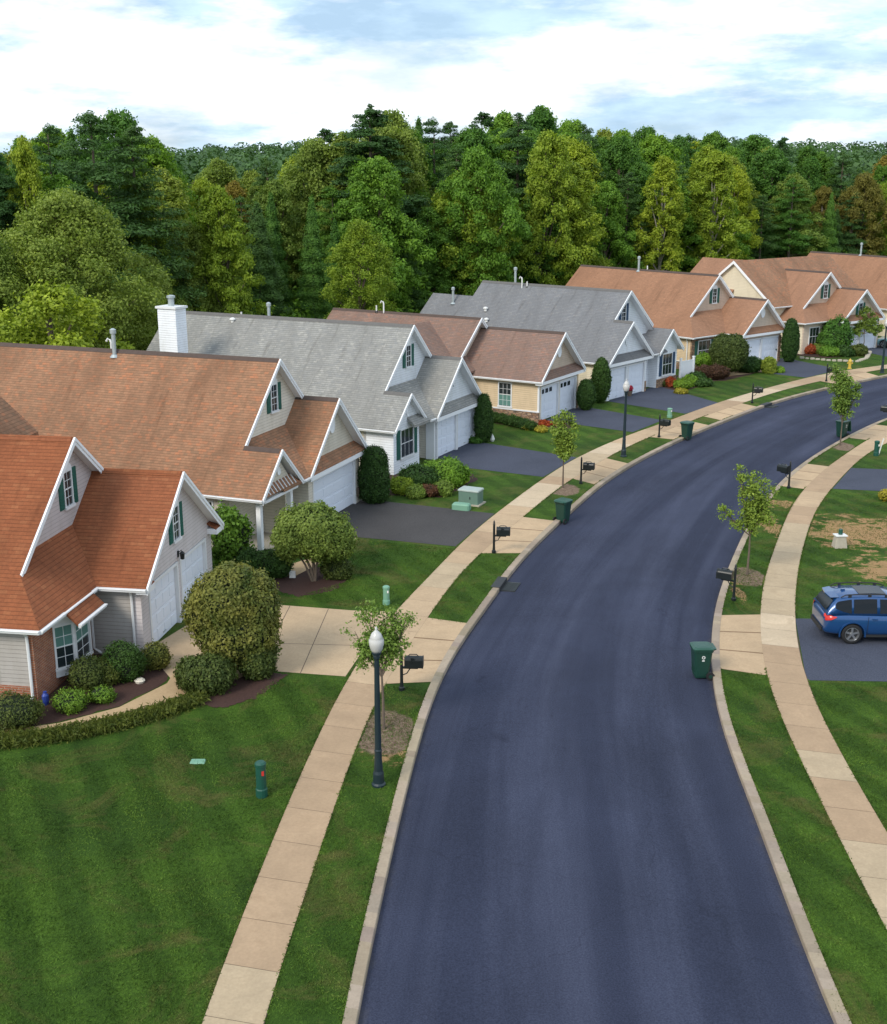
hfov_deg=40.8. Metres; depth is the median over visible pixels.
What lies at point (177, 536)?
window
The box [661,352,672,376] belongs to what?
window
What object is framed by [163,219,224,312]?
broadleaf tree
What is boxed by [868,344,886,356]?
driveway
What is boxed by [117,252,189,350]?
broadleaf tree
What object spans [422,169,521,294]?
broadleaf tree
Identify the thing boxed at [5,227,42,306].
broadleaf tree
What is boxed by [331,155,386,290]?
broadleaf tree
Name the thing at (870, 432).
apron
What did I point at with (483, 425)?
arborvitae
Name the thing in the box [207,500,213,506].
window
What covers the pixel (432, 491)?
shrub
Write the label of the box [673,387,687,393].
shrub
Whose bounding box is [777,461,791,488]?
mailbox
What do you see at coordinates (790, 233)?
spruce tree
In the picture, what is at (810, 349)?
shrub
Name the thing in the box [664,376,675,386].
shrub
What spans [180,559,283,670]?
shrub
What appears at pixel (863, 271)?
house
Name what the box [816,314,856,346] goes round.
shrub
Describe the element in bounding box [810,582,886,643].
parked car
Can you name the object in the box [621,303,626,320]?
window
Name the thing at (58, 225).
broadleaf tree
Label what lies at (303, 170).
pine tree
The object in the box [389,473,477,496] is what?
mulch bed
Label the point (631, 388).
flower pot
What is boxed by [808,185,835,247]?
broadleaf tree
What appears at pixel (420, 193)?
broadleaf tree
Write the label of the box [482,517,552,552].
apron
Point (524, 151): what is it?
broadleaf tree
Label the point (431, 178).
broadleaf tree
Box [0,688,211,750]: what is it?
low hedge
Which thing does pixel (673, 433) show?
apron
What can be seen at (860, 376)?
apron
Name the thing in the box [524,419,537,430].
clipped ball
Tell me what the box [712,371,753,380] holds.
mulch bed
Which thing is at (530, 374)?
house
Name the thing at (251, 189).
broadleaf tree
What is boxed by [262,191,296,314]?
spruce tree
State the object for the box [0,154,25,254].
pine tree
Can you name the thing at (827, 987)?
curb
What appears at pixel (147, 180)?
pine tree
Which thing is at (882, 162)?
broadleaf tree
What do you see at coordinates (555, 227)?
broadleaf tree
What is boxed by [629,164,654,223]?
broadleaf tree
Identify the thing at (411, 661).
mailbox
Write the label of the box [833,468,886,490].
driveway
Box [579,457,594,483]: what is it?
mailbox
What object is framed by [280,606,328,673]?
driveway joint
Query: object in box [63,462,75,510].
window
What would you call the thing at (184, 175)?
broadleaf tree
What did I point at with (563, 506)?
wheeled bin
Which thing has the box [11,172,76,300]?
broadleaf tree
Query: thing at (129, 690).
mulch bed
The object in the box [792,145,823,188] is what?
broadleaf tree
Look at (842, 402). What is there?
street tree
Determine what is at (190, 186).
broadleaf tree
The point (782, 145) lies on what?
pine tree
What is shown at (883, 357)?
street lamp
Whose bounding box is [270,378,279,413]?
window
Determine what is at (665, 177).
broadleaf tree
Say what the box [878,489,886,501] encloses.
shrub
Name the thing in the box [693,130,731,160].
broadleaf tree
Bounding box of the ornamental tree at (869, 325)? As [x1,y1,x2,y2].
[851,306,884,344]
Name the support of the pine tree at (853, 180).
on the lawn at (502, 489)
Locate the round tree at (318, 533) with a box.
[268,499,358,581]
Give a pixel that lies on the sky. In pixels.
(193, 73)
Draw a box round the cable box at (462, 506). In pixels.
[452,502,470,510]
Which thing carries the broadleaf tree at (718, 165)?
on the lawn at (502, 489)
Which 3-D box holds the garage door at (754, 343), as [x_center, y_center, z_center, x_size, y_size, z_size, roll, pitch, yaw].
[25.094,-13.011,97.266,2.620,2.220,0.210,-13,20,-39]
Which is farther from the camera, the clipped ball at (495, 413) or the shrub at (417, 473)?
the clipped ball at (495, 413)
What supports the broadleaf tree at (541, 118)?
on the lawn at (502, 489)
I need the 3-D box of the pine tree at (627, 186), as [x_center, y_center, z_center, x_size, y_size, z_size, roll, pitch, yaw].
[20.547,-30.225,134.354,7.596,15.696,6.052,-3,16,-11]
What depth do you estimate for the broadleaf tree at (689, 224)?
137.24 m
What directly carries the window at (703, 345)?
in the house at (697, 312)
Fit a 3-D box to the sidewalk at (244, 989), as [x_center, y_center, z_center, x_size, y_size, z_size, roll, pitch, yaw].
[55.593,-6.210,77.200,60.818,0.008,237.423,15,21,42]
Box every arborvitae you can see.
[356,444,391,503]
[473,393,493,442]
[576,378,596,410]
[590,357,611,402]
[780,318,799,361]
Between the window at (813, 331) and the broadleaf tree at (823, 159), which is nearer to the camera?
the window at (813, 331)
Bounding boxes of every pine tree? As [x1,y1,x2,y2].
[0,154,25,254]
[18,123,82,207]
[33,110,186,330]
[97,125,208,308]
[222,195,287,313]
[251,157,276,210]
[290,140,308,223]
[314,128,344,187]
[323,108,431,233]
[361,103,374,127]
[371,203,426,312]
[419,117,452,275]
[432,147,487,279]
[439,121,459,163]
[468,111,498,146]
[495,112,534,214]
[570,133,607,252]
[576,124,594,142]
[586,134,609,174]
[601,172,655,267]
[675,164,690,195]
[679,197,697,270]
[744,194,781,258]
[774,137,797,170]
[817,151,858,226]
[840,192,869,253]
[841,174,861,232]
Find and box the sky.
[0,0,886,154]
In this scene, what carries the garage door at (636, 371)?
in the house at (626, 339)
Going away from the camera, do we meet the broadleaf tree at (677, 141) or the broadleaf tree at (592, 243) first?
the broadleaf tree at (592, 243)
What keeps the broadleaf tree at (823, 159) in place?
on the lawn at (502, 489)
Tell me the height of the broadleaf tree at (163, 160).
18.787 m
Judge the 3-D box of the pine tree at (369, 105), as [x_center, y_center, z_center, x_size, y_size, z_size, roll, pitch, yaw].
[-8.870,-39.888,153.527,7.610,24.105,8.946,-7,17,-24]
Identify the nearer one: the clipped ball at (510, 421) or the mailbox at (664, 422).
the mailbox at (664, 422)
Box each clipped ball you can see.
[493,411,498,422]
[494,412,506,423]
[500,414,512,424]
[507,413,516,426]
[512,416,522,427]
[518,417,529,429]
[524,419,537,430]
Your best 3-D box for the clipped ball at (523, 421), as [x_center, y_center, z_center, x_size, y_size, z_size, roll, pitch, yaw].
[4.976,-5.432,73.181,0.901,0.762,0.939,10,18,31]
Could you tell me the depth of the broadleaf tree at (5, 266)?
68.65 m
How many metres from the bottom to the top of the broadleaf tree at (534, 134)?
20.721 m
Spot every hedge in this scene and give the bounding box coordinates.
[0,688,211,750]
[234,545,294,577]
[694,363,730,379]
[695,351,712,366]
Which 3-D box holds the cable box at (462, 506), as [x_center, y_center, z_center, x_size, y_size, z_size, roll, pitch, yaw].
[0.835,-0.264,55.622,0.840,0.300,0.440,6,17,19]
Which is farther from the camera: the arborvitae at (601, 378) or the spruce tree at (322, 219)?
the spruce tree at (322, 219)
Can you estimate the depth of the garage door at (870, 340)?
107.08 m
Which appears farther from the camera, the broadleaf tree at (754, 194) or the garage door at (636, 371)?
the broadleaf tree at (754, 194)
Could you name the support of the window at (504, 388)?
in the house at (530, 374)
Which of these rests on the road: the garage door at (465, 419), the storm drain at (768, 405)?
the storm drain at (768, 405)
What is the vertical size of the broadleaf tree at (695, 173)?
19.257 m
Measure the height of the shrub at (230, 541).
2.880 m
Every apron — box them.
[386,618,465,683]
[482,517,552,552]
[574,458,626,483]
[652,422,706,438]
[704,403,755,419]
[720,614,765,674]
[782,464,827,488]
[823,372,876,383]
[850,425,886,439]
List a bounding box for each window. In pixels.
[52,616,92,677]
[52,622,75,671]
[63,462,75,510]
[75,622,93,657]
[172,500,181,543]
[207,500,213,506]
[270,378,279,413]
[400,425,414,459]
[405,341,411,368]
[497,381,511,407]
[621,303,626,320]
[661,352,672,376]
[698,339,710,354]
[712,285,717,303]
[808,326,819,344]
[823,281,828,298]
[858,300,863,314]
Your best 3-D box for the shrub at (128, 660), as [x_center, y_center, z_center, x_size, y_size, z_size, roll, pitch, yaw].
[-9.800,4.526,36.690,1.552,1.383,1.252,0,16,0]
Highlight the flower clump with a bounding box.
[538,419,551,425]
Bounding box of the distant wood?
[0,136,886,232]
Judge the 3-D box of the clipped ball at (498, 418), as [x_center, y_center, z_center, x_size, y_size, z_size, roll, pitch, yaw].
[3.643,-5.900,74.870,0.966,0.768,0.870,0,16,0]
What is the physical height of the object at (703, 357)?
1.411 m
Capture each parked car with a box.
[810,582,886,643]
[877,336,886,347]
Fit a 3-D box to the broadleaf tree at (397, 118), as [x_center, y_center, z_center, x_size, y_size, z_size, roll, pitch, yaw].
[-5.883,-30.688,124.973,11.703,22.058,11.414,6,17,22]
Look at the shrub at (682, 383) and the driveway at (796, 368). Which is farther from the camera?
the driveway at (796, 368)
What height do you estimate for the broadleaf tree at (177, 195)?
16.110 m
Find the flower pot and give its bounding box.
[627,385,633,395]
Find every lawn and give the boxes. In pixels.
[0,299,886,1023]
[721,420,886,1023]
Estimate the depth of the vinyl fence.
89.97 m
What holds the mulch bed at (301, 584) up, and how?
on the lawn at (502, 489)
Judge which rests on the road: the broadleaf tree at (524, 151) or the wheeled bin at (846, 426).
the wheeled bin at (846, 426)
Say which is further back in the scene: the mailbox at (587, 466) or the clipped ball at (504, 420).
the clipped ball at (504, 420)
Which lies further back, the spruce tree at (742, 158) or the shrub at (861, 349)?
the spruce tree at (742, 158)
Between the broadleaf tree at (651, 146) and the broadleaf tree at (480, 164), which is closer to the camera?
the broadleaf tree at (480, 164)
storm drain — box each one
[491,576,520,591]
[760,402,777,407]
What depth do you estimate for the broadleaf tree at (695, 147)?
190.45 m
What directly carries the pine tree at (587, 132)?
on the lawn at (502, 489)
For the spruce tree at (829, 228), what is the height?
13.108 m
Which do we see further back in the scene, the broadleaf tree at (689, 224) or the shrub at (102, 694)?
the broadleaf tree at (689, 224)
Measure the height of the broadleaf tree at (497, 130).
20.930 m
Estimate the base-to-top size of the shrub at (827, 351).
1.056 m
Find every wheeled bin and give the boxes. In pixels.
[553,497,572,524]
[678,420,694,440]
[689,641,716,680]
[835,419,851,436]
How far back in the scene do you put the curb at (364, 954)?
32.18 m
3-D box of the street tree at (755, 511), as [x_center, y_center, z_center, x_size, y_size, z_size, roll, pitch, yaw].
[11.675,0.309,45.960,2.506,4.448,1.575,0,16,0]
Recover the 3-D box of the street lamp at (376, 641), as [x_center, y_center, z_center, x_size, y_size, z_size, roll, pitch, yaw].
[-1.657,4.887,29.928,0.380,4.340,0.380,0,16,0]
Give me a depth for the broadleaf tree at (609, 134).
166.66 m
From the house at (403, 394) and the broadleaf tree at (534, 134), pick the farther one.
the broadleaf tree at (534, 134)
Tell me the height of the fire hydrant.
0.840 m
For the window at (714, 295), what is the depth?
97.80 m
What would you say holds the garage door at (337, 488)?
in the house at (260, 441)
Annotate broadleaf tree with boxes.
[0,153,19,229]
[0,185,175,350]
[0,239,58,342]
[0,275,134,349]
[1,135,44,300]
[1,138,36,182]
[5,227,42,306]
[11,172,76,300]
[31,126,85,184]
[60,186,127,304]
[82,107,143,188]
[87,179,113,201]
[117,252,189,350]
[118,181,182,342]
[121,133,198,225]
[141,165,203,278]
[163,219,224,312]
[170,158,183,174]
[171,168,189,183]
[180,177,200,211]
[184,176,230,263]
[189,184,274,314]
[194,167,207,179]
[196,156,253,231]
[225,180,252,245]
[237,169,260,201]
[246,176,269,203]
[247,178,308,311]
[276,136,352,285]
[276,153,296,178]
[278,173,300,229]
[290,129,368,265]
[318,217,397,318]
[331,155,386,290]
[331,155,441,312]
[364,108,438,196]
[372,124,431,288]
[398,184,441,285]
[400,206,464,305]
[403,124,437,202]
[422,137,446,178]
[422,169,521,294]
[427,144,533,295]
[439,127,508,194]
[482,169,528,282]
[484,109,522,134]
[486,129,527,170]
[491,127,502,134]
[506,135,536,251]
[507,129,590,285]
[517,169,563,283]
[521,105,557,134]
[522,127,540,161]
[525,104,560,153]
[526,159,612,285]
[551,136,605,251]
[557,118,594,137]
[558,130,599,183]
[570,198,599,271]
[588,180,645,268]
[591,135,611,164]
[593,127,616,169]
[597,134,648,243]
[613,128,632,140]
[620,151,642,221]
[622,125,658,169]
[623,175,704,271]
[629,154,690,271]
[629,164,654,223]
[636,133,689,176]
[670,135,693,189]
[679,149,751,271]
[681,142,717,226]
[688,140,701,160]
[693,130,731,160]
[699,193,753,259]
[723,145,752,180]
[723,165,763,258]
[728,155,763,252]
[736,133,790,171]
[747,147,812,256]
[751,146,775,219]
[761,172,828,257]
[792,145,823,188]
[793,197,812,251]
[799,156,827,246]
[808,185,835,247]
[816,150,837,200]
[834,171,886,254]
[859,182,886,255]
[866,164,886,219]
[871,155,886,178]
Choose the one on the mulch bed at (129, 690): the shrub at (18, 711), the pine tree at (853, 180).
the shrub at (18, 711)
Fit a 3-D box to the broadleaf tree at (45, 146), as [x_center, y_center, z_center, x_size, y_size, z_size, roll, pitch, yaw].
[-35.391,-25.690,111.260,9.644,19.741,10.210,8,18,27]
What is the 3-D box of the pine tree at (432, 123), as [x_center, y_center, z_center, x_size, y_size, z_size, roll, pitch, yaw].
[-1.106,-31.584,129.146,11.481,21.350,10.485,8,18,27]
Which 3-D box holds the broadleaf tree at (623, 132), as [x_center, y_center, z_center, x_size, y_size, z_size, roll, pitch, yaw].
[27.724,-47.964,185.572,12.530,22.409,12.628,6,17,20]
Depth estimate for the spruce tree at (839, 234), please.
157.93 m
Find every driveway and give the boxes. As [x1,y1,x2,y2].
[160,605,390,678]
[338,499,493,545]
[438,443,575,476]
[547,406,658,431]
[609,387,716,413]
[774,358,839,377]
[796,618,886,680]
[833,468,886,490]
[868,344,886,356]
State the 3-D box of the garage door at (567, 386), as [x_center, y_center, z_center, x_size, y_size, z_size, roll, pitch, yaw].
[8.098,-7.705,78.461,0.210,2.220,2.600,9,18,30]
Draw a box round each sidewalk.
[202,365,886,1023]
[761,430,886,928]
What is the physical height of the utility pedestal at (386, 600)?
0.707 m
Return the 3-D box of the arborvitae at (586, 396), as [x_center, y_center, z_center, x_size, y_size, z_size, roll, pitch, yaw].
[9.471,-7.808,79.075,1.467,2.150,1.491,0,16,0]
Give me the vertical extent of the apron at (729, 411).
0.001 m
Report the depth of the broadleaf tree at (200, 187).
107.63 m
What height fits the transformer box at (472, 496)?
0.740 m
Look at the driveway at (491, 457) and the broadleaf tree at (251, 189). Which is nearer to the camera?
the driveway at (491, 457)
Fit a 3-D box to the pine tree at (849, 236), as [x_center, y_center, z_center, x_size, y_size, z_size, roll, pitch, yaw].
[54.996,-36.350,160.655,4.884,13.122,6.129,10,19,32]
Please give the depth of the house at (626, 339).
86.61 m
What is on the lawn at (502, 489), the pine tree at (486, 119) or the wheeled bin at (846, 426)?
the pine tree at (486, 119)
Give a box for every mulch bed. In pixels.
[1,654,167,729]
[200,673,287,707]
[272,567,346,596]
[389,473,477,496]
[496,422,574,428]
[664,375,695,389]
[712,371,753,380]
[797,354,840,357]
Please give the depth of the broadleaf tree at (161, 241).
85.33 m
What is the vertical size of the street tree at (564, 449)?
4.039 m
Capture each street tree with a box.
[339,598,420,729]
[549,408,582,487]
[716,464,782,574]
[825,363,862,445]
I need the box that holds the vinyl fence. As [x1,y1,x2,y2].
[679,356,695,378]
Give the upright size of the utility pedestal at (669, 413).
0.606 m
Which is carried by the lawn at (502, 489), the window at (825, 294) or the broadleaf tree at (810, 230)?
the broadleaf tree at (810, 230)
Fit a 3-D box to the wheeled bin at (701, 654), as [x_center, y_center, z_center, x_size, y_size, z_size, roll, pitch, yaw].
[8.068,4.635,37.248,0.730,1.090,0.660,-1,16,-2]
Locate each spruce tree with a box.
[9,136,18,182]
[64,126,90,187]
[72,111,109,159]
[88,130,118,198]
[239,201,293,315]
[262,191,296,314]
[292,195,332,318]
[293,184,348,303]
[322,218,350,313]
[414,116,429,173]
[644,189,669,270]
[679,138,691,217]
[683,133,701,201]
[739,150,751,202]
[763,178,816,257]
[815,192,840,252]
[825,154,837,184]
[832,209,846,252]
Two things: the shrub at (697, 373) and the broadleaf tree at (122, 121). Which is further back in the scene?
the broadleaf tree at (122, 121)
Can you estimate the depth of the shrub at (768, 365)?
93.52 m
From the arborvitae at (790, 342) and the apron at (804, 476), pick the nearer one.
the apron at (804, 476)
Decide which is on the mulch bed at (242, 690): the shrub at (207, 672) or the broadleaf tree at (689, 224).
the shrub at (207, 672)
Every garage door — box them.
[148,561,181,643]
[179,538,207,618]
[312,459,356,512]
[437,414,457,458]
[454,408,475,449]
[540,381,558,419]
[559,375,576,414]
[608,365,626,400]
[627,361,644,393]
[746,337,762,358]
[759,335,778,359]
[849,326,859,345]
[858,324,877,347]
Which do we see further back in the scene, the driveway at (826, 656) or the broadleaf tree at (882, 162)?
the broadleaf tree at (882, 162)
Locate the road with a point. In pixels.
(578, 839)
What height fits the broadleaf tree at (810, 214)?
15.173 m
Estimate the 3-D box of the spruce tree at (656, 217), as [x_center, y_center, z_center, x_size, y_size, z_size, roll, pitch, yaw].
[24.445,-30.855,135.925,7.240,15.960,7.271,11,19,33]
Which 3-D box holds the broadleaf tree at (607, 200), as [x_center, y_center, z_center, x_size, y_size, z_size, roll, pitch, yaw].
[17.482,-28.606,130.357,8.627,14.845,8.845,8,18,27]
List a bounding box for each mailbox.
[399,647,423,690]
[492,520,510,553]
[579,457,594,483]
[657,415,670,436]
[716,565,736,600]
[751,383,762,402]
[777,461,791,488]
[825,363,835,381]
[880,405,886,411]
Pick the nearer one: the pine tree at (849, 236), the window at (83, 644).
the window at (83, 644)
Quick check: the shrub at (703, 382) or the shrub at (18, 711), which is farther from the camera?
the shrub at (703, 382)
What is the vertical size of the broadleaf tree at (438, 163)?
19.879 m
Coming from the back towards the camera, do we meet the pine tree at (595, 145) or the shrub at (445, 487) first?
the pine tree at (595, 145)
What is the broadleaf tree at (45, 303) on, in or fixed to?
on the lawn at (502, 489)
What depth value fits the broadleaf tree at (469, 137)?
130.85 m
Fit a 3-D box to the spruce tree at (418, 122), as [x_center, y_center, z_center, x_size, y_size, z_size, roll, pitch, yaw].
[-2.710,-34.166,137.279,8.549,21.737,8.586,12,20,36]
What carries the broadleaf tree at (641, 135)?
on the lawn at (502, 489)
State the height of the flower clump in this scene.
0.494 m
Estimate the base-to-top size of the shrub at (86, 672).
1.184 m
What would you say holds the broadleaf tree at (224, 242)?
on the lawn at (502, 489)
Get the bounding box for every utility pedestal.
[254,760,267,798]
[383,585,389,604]
[667,408,672,417]
[873,440,879,455]
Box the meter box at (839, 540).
[831,529,847,548]
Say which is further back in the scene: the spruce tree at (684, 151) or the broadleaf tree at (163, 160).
the spruce tree at (684, 151)
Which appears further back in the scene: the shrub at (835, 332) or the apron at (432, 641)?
the shrub at (835, 332)
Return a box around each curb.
[342,374,886,1023]
[711,418,886,1023]
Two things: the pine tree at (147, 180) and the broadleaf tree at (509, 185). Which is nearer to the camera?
the pine tree at (147, 180)
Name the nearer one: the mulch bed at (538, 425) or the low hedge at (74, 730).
the low hedge at (74, 730)
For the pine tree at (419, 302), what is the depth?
108.28 m
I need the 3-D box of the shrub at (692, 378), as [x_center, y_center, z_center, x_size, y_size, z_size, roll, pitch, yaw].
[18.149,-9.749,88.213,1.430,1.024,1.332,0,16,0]
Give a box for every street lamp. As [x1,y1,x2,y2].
[369,627,385,787]
[620,379,629,456]
[879,319,886,372]
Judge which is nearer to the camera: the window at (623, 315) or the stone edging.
the window at (623, 315)
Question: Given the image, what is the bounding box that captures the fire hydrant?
[847,358,852,368]
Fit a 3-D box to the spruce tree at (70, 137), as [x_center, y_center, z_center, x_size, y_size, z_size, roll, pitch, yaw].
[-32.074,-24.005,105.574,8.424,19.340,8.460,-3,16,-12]
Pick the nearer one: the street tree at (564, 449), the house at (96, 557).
the house at (96, 557)
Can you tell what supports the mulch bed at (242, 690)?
on the lawn at (502, 489)
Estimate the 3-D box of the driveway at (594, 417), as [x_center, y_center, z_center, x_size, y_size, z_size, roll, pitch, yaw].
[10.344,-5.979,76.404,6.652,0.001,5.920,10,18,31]
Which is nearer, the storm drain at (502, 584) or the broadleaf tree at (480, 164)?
the storm drain at (502, 584)
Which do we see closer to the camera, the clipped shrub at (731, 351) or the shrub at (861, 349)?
the clipped shrub at (731, 351)
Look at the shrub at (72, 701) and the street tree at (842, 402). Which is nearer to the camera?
the shrub at (72, 701)
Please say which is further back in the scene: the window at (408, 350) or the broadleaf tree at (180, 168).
the broadleaf tree at (180, 168)
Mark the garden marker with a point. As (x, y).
(292, 573)
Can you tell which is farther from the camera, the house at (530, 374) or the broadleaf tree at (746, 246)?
the broadleaf tree at (746, 246)
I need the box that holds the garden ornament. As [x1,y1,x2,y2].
[42,691,48,705]
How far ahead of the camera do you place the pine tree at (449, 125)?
161.03 m
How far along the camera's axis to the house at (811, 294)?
106.08 m
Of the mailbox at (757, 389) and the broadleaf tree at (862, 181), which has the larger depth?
the broadleaf tree at (862, 181)
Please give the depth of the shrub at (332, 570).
45.78 m
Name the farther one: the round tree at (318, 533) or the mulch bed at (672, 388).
the mulch bed at (672, 388)
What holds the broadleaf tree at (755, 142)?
on the lawn at (502, 489)
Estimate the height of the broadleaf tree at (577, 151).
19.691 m
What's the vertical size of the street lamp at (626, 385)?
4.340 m
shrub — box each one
[0,688,47,730]
[49,686,89,715]
[65,650,106,692]
[87,684,117,704]
[96,653,121,685]
[99,638,148,683]
[140,638,173,671]
[173,651,239,695]
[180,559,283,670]
[211,499,256,566]
[237,641,279,680]
[318,558,353,580]
[390,475,412,495]
[395,461,440,484]
[403,483,427,498]
[422,483,439,496]
[423,455,472,488]
[434,478,454,497]
[469,435,482,443]
[534,424,548,432]
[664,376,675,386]
[673,377,692,388]
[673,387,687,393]
[682,374,697,386]
[689,370,706,377]
[693,375,713,386]
[708,332,751,372]
[736,355,761,372]
[761,356,776,373]
[776,365,784,372]
[804,343,815,353]
[814,343,823,353]
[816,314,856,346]
[819,345,839,356]
[836,344,855,356]
[850,343,868,355]
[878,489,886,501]
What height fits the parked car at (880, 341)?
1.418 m
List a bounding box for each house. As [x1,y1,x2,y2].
[0,328,367,550]
[0,396,223,700]
[146,295,480,474]
[327,300,585,421]
[420,267,684,400]
[565,256,785,369]
[690,255,885,353]
[808,243,886,336]
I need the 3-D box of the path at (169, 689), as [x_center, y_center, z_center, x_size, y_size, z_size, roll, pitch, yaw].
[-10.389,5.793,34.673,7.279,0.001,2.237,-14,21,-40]
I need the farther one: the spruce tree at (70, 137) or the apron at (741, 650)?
the spruce tree at (70, 137)
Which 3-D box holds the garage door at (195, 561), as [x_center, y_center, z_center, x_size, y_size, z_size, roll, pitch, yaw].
[-9.009,2.354,42.808,0.210,2.220,2.620,2,16,8]
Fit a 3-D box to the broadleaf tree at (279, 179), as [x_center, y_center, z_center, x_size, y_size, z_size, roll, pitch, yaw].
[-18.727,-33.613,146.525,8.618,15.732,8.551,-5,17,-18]
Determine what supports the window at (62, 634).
in the house at (96, 557)
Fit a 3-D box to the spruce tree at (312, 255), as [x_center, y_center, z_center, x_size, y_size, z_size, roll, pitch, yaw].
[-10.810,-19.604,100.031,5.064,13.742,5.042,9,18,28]
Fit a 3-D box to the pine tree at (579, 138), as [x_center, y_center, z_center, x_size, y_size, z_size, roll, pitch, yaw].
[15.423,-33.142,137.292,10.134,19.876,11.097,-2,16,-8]
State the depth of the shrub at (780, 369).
93.99 m
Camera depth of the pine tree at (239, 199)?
101.56 m
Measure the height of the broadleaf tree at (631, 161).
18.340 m
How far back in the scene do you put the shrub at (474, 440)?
69.19 m
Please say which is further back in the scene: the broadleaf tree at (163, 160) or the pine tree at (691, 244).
the pine tree at (691, 244)
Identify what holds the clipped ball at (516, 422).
on the mulch bed at (538, 425)
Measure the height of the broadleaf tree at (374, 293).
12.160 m
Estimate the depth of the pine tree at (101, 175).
81.66 m
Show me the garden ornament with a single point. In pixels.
(45, 696)
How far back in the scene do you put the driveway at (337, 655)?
39.88 m
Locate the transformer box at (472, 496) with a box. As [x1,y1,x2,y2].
[458,486,485,506]
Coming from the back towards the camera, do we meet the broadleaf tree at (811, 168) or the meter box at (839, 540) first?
the broadleaf tree at (811, 168)
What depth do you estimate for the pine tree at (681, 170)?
145.20 m
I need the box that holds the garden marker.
[289,570,295,577]
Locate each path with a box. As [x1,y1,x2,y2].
[5,669,186,732]
[292,560,315,574]
[729,370,761,375]
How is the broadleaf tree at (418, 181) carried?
on the lawn at (502, 489)
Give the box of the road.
[358,377,886,1023]
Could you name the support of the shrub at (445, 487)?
on the mulch bed at (472, 479)
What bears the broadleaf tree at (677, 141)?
on the lawn at (502, 489)
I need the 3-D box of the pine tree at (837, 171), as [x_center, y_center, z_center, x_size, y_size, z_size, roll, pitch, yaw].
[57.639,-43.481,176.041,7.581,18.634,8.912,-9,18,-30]
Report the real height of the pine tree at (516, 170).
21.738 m
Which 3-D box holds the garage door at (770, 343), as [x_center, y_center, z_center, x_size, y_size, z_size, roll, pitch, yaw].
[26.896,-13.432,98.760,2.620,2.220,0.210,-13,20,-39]
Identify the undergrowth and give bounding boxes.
[152,247,886,336]
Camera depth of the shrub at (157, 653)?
37.47 m
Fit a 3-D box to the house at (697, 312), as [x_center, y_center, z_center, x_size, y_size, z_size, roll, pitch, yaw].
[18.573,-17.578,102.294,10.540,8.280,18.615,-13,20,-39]
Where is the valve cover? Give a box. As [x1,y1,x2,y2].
[190,759,205,763]
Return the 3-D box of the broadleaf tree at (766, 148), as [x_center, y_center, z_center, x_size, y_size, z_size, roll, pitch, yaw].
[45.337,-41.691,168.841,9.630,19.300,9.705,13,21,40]
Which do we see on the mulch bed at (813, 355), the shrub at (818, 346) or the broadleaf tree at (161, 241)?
the shrub at (818, 346)
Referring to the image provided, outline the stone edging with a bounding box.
[799,351,871,361]
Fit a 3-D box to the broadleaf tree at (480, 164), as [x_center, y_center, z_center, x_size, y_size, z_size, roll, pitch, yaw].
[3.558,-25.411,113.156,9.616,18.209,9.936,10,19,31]
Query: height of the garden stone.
0.160 m
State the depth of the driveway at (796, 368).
96.18 m
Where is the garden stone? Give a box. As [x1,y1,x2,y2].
[134,677,144,683]
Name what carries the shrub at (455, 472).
on the mulch bed at (472, 479)
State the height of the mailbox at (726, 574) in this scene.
1.420 m
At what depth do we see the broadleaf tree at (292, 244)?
112.86 m
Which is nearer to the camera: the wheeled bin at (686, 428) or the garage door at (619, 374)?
the wheeled bin at (686, 428)
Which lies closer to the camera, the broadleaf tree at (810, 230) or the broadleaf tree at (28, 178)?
the broadleaf tree at (28, 178)
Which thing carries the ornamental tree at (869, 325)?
on the mulch bed at (813, 355)
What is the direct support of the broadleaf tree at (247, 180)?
on the lawn at (502, 489)
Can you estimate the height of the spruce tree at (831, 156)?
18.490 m
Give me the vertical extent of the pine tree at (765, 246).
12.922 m
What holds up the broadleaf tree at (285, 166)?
on the lawn at (502, 489)
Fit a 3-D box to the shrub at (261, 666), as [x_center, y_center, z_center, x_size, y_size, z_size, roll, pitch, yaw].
[-5.765,4.383,36.979,1.440,1.570,1.630,0,16,0]
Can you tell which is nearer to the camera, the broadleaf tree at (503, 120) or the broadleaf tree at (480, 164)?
the broadleaf tree at (480, 164)
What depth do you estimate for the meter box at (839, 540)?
49.82 m
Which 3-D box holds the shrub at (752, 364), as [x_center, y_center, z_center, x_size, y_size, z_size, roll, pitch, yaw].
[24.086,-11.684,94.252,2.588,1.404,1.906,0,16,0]
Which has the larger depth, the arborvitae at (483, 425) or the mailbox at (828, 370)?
the mailbox at (828, 370)
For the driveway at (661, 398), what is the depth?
82.52 m
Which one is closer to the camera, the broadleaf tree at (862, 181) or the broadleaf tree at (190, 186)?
the broadleaf tree at (190, 186)
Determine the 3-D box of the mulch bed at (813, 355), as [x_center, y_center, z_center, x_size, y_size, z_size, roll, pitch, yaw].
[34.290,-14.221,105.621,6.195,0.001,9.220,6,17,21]

